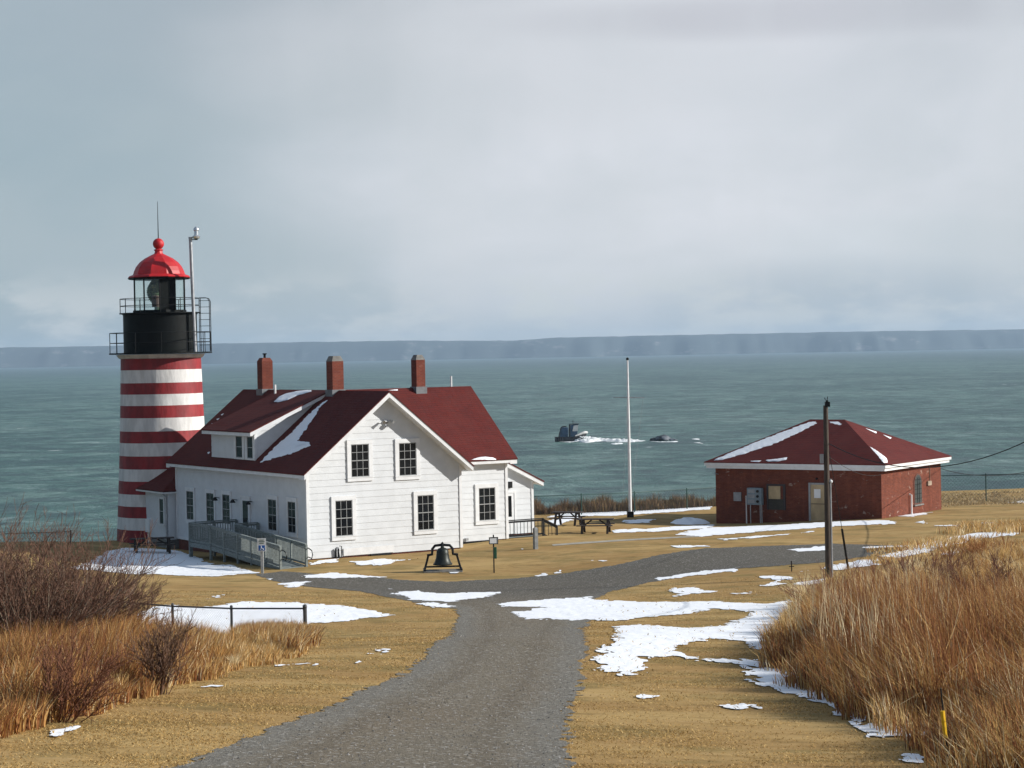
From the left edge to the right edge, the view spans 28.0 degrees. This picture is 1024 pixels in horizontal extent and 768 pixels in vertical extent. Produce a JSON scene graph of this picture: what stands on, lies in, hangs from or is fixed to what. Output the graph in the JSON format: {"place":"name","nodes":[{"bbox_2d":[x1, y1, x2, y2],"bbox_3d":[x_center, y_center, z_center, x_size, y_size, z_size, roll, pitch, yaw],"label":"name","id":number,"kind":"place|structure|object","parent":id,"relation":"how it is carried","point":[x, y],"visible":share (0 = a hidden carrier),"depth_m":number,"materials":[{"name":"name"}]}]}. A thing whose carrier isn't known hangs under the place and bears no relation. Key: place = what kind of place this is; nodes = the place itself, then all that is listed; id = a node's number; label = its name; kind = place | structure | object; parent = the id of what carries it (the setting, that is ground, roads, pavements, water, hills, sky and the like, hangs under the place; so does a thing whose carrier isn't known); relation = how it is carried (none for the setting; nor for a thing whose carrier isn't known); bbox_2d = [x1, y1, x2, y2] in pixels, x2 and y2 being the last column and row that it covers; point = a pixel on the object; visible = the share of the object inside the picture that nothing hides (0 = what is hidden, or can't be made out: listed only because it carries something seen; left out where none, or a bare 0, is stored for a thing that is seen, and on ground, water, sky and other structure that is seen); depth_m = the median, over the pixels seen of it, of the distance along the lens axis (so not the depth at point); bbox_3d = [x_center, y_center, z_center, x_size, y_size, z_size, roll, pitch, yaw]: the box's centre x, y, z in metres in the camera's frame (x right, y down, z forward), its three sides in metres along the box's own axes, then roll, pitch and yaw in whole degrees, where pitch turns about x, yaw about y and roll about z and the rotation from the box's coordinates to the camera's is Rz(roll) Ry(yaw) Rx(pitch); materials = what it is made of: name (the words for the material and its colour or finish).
{"place":"outdoors","nodes":[
{"label":"outdoors","id":0,"kind":"place"},
{"bbox_2d":[0,348,1023,541],"bbox_3d":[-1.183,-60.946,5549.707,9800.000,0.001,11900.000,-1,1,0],"label":"water","id":1,"kind":"structure","parent":0,"point":[59,439],"depth_m":764.86,"materials":[{"name":"teal liquid"}]},
{"bbox_2d":[555,421,587,441],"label":"workboat","id":2,"kind":"object","parent":1,"relation":"on","point":[571,430],"visible":0.98,"depth_m":506.27,"materials":[{"name":"blue metal"}]},
{"bbox_2d":[572,436,643,442],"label":"surf","id":3,"kind":"structure","parent":1,"relation":"on","point":[591,439],"depth_m":502.06,"materials":[{"name":"liquid"}]},
{"bbox_2d":[567,438,701,443],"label":"surf","id":4,"kind":"structure","parent":1,"relation":"on","point":[657,441],"depth_m":493.03,"materials":[{"name":"liquid"}]},
{"bbox_2d":[650,434,676,440],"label":"sea rock","id":5,"kind":"object","parent":1,"relation":"in","point":[664,437],"visible":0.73,"depth_m":499.84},
{"bbox_2d":[0,488,1023,767],"bbox_3d":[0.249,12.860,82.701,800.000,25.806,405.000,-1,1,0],"label":"ground","id":6,"kind":"structure","parent":0,"point":[520,558],"depth_m":42.97,"materials":[{"name":"beige plant"}]},
{"bbox_2d":[0,530,71,547],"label":"chain link fence","id":7,"kind":"object","parent":6,"relation":"on","point":[37,533],"visible":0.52,"depth_m":103.64,"materials":[{"name":"metal"}]},
{"bbox_2d":[0,495,104,628],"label":"bare shrub","id":8,"kind":"object","parent":6,"relation":"on","point":[49,549],"visible":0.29,"depth_m":40.70,"materials":[{"name":"brown plant"}]},
{"bbox_2d":[0,517,140,636],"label":"bare shrub","id":9,"kind":"object","parent":6,"relation":"on","point":[7,616],"visible":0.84,"depth_m":39.45,"materials":[{"name":"brown plant"}]},
{"bbox_2d":[27,620,138,723],"bbox_3d":[-5.824,3.872,27.770,1.504,1.477,1.569,-1,1,0],"label":"bare shrub","id":10,"kind":"object","parent":6,"relation":"on","point":[64,671],"visible":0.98,"depth_m":27.61,"materials":[{"name":"brown plant"}]},
{"bbox_2d":[0,504,179,630],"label":"bare shrub","id":11,"kind":"object","parent":6,"relation":"on","point":[128,586],"visible":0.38,"depth_m":41.81,"materials":[{"name":"brown plant"}]},
{"bbox_2d":[34,547,181,622],"bbox_3d":[-9.283,4.924,47.087,3.004,2.421,3.656,0,1,38],"label":"bare shrub","id":12,"kind":"object","parent":6,"relation":"on","point":[151,591],"visible":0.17,"depth_m":47.08,"materials":[{"name":"brown plant"}]},
{"bbox_2d":[129,536,174,553],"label":"picnic table","id":13,"kind":"object","parent":6,"relation":"on","point":[168,546],"visible":0.89,"depth_m":103.63,"materials":[{"name":"brown wood"}]},
{"bbox_2d":[0,605,317,738],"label":"tall grass","id":14,"kind":"structure","parent":6,"relation":"on","point":[20,669],"depth_m":34.95,"materials":[{"name":"beige plant"}]},
{"bbox_2d":[118,604,201,694],"bbox_3d":[-5.599,4.251,32.849,1.268,1.550,1.681,0,1,42],"label":"bare shrub","id":15,"kind":"object","parent":6,"relation":"on","point":[160,667],"visible":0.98,"depth_m":32.88,"materials":[{"name":"brown plant"}]},
{"bbox_2d":[109,201,211,544],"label":"lighthouse tower","id":16,"kind":"structure","parent":6,"relation":"on","point":[161,409],"depth_m":112.16,"materials":[{"name":"red paint"}]},
{"bbox_2d":[188,227,199,351],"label":"camera mast","id":17,"kind":"object","parent":16,"relation":"on","point":[195,236],"visible":1,"depth_m":112.76,"materials":[{"name":"metal"}]},
{"bbox_2d":[124,601,306,630],"bbox_3d":[-8.302,6.453,55.563,6.550,1.247,0.177,-1,1,28],"label":"chain link fence","id":18,"kind":"object","parent":6,"relation":"on","point":[231,608],"visible":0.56,"depth_m":55.08,"materials":[{"name":"metal"}]},
{"bbox_2d":[188,519,312,569],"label":"wheelchair ramp","id":19,"kind":"structure","parent":6,"relation":"on","point":[238,546],"depth_m":96.67,"materials":[{"name":"grey wood"}]},
{"bbox_2d":[257,538,265,573],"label":"parking sign","id":20,"kind":"object","parent":6,"relation":"on","point":[261,545],"visible":0.98,"depth_m":90.72,"materials":[{"name":"white metal"}]},
{"bbox_2d":[225,615,326,654],"bbox_3d":[-5.758,6.014,49.495,2.562,2.025,14.750,-1,1,-8],"label":"grass tussock","id":21,"kind":"object","parent":6,"relation":"on","point":[295,633],"depth_m":45.29,"materials":[{"name":"beige plant"}]},
{"bbox_2d":[135,353,543,559],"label":"white house","id":22,"kind":"structure","parent":6,"relation":"on","point":[335,469],"depth_m":100.52,"materials":[{"name":"paint"}]},
{"bbox_2d":[158,496,165,525],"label":"window","id":23,"kind":"structure","parent":22,"relation":"in","point":[161,500],"depth_m":109.72,"materials":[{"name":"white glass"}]},
{"bbox_2d":[185,487,195,522],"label":"window","id":24,"kind":"structure","parent":22,"relation":"in","point":[190,512],"depth_m":107.59,"materials":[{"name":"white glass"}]},
{"bbox_2d":[205,489,215,524],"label":"window","id":25,"kind":"structure","parent":22,"relation":"in","point":[210,506],"depth_m":105.39,"materials":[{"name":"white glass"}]},
{"bbox_2d":[221,490,231,527],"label":"window","id":26,"kind":"structure","parent":22,"relation":"in","point":[226,507],"depth_m":103.71,"materials":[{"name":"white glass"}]},
{"bbox_2d":[233,435,244,459],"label":"window","id":27,"kind":"structure","parent":22,"relation":"in","point":[238,441],"depth_m":102.46,"materials":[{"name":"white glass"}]},
{"bbox_2d":[240,495,250,533],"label":"door","id":28,"kind":"structure","parent":22,"relation":"in","point":[245,510],"depth_m":101.77,"materials":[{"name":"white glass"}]},
{"bbox_2d":[245,435,255,460],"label":"window","id":29,"kind":"structure","parent":22,"relation":"in","point":[250,441],"depth_m":101.35,"materials":[{"name":"white glass"}]},
{"bbox_2d":[266,495,278,534],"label":"window","id":30,"kind":"structure","parent":22,"relation":"in","point":[271,500],"depth_m":99.15,"materials":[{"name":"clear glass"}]},
{"bbox_2d":[286,497,297,537],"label":"window","id":31,"kind":"structure","parent":22,"relation":"in","point":[291,503],"depth_m":97.35,"materials":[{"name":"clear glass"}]},
{"bbox_2d":[331,495,356,540],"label":"window","id":32,"kind":"structure","parent":22,"relation":"in","point":[343,508],"depth_m":97.07,"materials":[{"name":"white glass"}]},
{"bbox_2d":[346,439,373,481],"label":"window","id":33,"kind":"structure","parent":22,"relation":"in","point":[359,452],"depth_m":97.52,"materials":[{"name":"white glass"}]},
{"bbox_2d":[394,438,420,479],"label":"window","id":34,"kind":"structure","parent":22,"relation":"in","point":[407,451],"depth_m":98.91,"materials":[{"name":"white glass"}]},
{"bbox_2d":[413,490,437,534],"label":"window","id":35,"kind":"structure","parent":22,"relation":"in","point":[425,511],"depth_m":99.44,"materials":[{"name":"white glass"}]},
{"bbox_2d":[475,483,498,524],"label":"window","id":36,"kind":"structure","parent":22,"relation":"in","point":[486,495],"depth_m":104.19,"materials":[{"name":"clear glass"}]},
{"bbox_2d":[508,491,516,533],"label":"door","id":37,"kind":"structure","parent":22,"relation":"in","point":[511,494],"depth_m":107.39,"materials":[{"name":"white wood"}]},
{"bbox_2d":[423,542,462,572],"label":"cast bell","id":38,"kind":"object","parent":6,"relation":"on","point":[442,559],"visible":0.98,"depth_m":89.57,"materials":[{"name":"metal"}]},
{"bbox_2d":[489,535,497,572],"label":"sign post","id":39,"kind":"object","parent":6,"relation":"on","point":[493,540],"visible":1,"depth_m":88.82,"materials":[{"name":"black metal"}]},
{"bbox_2d":[14,532,992,764],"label":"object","id":40,"kind":"structure","parent":6,"relation":"on","point":[920,753],"depth_m":42.17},
{"bbox_2d":[508,518,557,538],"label":"side porch","id":41,"kind":"object","parent":6,"relation":"on","point":[542,533],"visible":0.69,"depth_m":106.33,"materials":[{"name":"grey wood"}]},
{"bbox_2d":[533,527,537,548],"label":"grey post","id":42,"kind":"object","parent":6,"relation":"on","point":[535,537],"visible":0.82,"depth_m":97.02,"materials":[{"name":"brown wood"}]},
{"bbox_2d":[50,500,1022,762],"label":"snow","id":43,"kind":"structure","parent":6,"relation":"on","point":[644,640],"depth_m":64.36,"materials":[{"name":"white snow"}]},
{"bbox_2d":[549,511,585,525],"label":"picnic table","id":44,"kind":"object","parent":6,"relation":"on","point":[560,517],"visible":0.87,"depth_m":114.01,"materials":[{"name":"brown wood"}]},
{"bbox_2d":[576,518,614,533],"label":"picnic table","id":45,"kind":"object","parent":6,"relation":"on","point":[608,525],"visible":0.96,"depth_m":108.00,"materials":[{"name":"brown wood"}]},
{"bbox_2d":[534,492,715,514],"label":"dry brush","id":46,"kind":"object","parent":6,"relation":"on","point":[601,501],"visible":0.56,"depth_m":129.51,"materials":[{"name":"brown plant"}]},
{"bbox_2d":[534,487,715,515],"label":"chain link fence","id":47,"kind":"object","parent":6,"relation":"on","point":[634,492],"visible":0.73,"depth_m":128.10,"materials":[{"name":"grey metal"}]},
{"bbox_2d":[552,536,703,545],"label":"footpath","id":48,"kind":"structure","parent":6,"relation":"on","point":[622,540],"depth_m":100.42,"materials":[{"name":"concrete"}]},
{"bbox_2d":[613,357,644,516],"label":"flagpole","id":49,"kind":"object","parent":6,"relation":"on","point":[630,512],"visible":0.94,"depth_m":124.00,"materials":[{"name":"white metal"}]},
{"bbox_2d":[671,517,709,524],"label":"snow mound","id":50,"kind":"object","parent":6,"relation":"on","point":[688,521],"visible":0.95,"depth_m":118.43,"materials":[{"name":"white snow"}]},
{"bbox_2d":[747,488,763,523],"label":"electrical cabinet","id":51,"kind":"object","parent":6,"relation":"on","point":[754,496],"visible":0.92,"depth_m":116.92,"materials":[{"name":"grey metal"}]},
{"bbox_2d":[704,419,951,522],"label":"brick building","id":52,"kind":"structure","parent":6,"relation":"on","point":[784,469],"depth_m":116.53,"materials":[{"name":"red brick"}]},
{"bbox_2d":[766,484,785,509],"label":"window","id":53,"kind":"structure","parent":52,"relation":"in","point":[774,501],"depth_m":116.74,"materials":[{"name":"grey glass"}]},
{"bbox_2d":[808,483,824,520],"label":"door","id":54,"kind":"structure","parent":52,"relation":"in","point":[815,490],"depth_m":115.30,"materials":[{"name":"beige wood"}]},
{"bbox_2d":[914,473,923,505],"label":"window","id":55,"kind":"structure","parent":52,"relation":"in","point":[917,479],"depth_m":117.11,"materials":[{"name":"glass"}]},
{"bbox_2d":[943,469,1023,475],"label":"overhead wire","id":56,"kind":"object","parent":52,"relation":"attached to","point":[985,475],"visible":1,"depth_m":102.04,"materials":[{"name":"black metal"}]},
{"bbox_2d":[820,396,848,576],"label":"utility pole","id":57,"kind":"object","parent":6,"relation":"on","point":[824,459],"visible":0.94,"depth_m":78.16,"materials":[{"name":"brown wood"}]},
{"bbox_2d":[829,442,1023,467],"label":"overhead wire","id":58,"kind":"object","parent":57,"relation":"attached to","point":[930,467],"visible":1,"depth_m":70.22,"materials":[{"name":"black metal"}]},
{"bbox_2d":[776,556,915,609],"bbox_3d":[9.300,5.661,56.715,3.961,1.727,2.950,-1,1,0],"label":"bare shrub","id":59,"kind":"object","parent":6,"relation":"on","point":[799,592],"visible":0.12,"depth_m":57.13,"materials":[{"name":"brown plant"}]},
{"bbox_2d":[748,533,1023,767],"bbox_3d":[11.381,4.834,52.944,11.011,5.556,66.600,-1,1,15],"label":"tall grass","id":60,"kind":"structure","parent":6,"relation":"on","point":[905,678],"depth_m":33.30,"materials":[{"name":"beige plant"}]},
{"bbox_2d":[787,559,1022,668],"bbox_3d":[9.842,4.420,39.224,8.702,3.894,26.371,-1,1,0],"label":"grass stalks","id":61,"kind":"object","parent":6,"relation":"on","point":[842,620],"depth_m":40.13,"materials":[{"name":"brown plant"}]},
{"bbox_2d":[853,540,982,583],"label":"bare shrub","id":62,"kind":"object","parent":6,"relation":"on","point":[915,562],"visible":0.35,"depth_m":66.23,"materials":[{"name":"brown plant"}]},
{"bbox_2d":[859,517,1023,571],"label":"meadow grass","id":63,"kind":"structure","parent":6,"relation":"on","point":[1007,526],"depth_m":91.91,"materials":[{"name":"beige plant"}]},
{"bbox_2d":[940,688,965,764],"bbox_3d":[5.205,4.071,23.980,0.409,1.022,0.087,-1,1,26],"label":"marker stake","id":64,"kind":"object","parent":6,"relation":"on","point":[943,721],"visible":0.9,"depth_m":24.02,"materials":[{"name":"yellow metal"}]},
{"bbox_2d":[921,542,1022,591],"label":"bare shrub","id":65,"kind":"object","parent":6,"relation":"on","point":[994,559],"visible":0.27,"depth_m":55.94,"materials":[{"name":"brown plant"}]},
{"bbox_2d":[941,489,1023,507],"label":"dry brush","id":66,"kind":"object","parent":6,"relation":"on","point":[975,501],"visible":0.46,"depth_m":128.39,"materials":[{"name":"beige plant"}]},
{"bbox_2d":[941,473,1023,500],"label":"chain link fence","id":67,"kind":"object","parent":6,"relation":"on","point":[985,488],"visible":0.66,"depth_m":127.11,"materials":[{"name":"grey metal"}]},
{"bbox_2d":[0,329,1023,367],"bbox_3d":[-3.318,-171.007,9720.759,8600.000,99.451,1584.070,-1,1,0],"label":"distant island","id":68,"kind":"structure","parent":0,"point":[221,353],"depth_m":9079.98,"materials":[{"name":"grey"}]},
{"bbox_2d":[0,0,1023,347],"label":"sky","id":69,"kind":"structure","parent":0,"point":[344,170],"materials":[{"name":"grey"}]},
{"bbox_2d":[166,544,901,767],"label":"road","id":70,"kind":"structure","parent":0,"point":[597,582],"depth_m":35.25,"materials":[{"name":"grey asphalt"}]}
]}

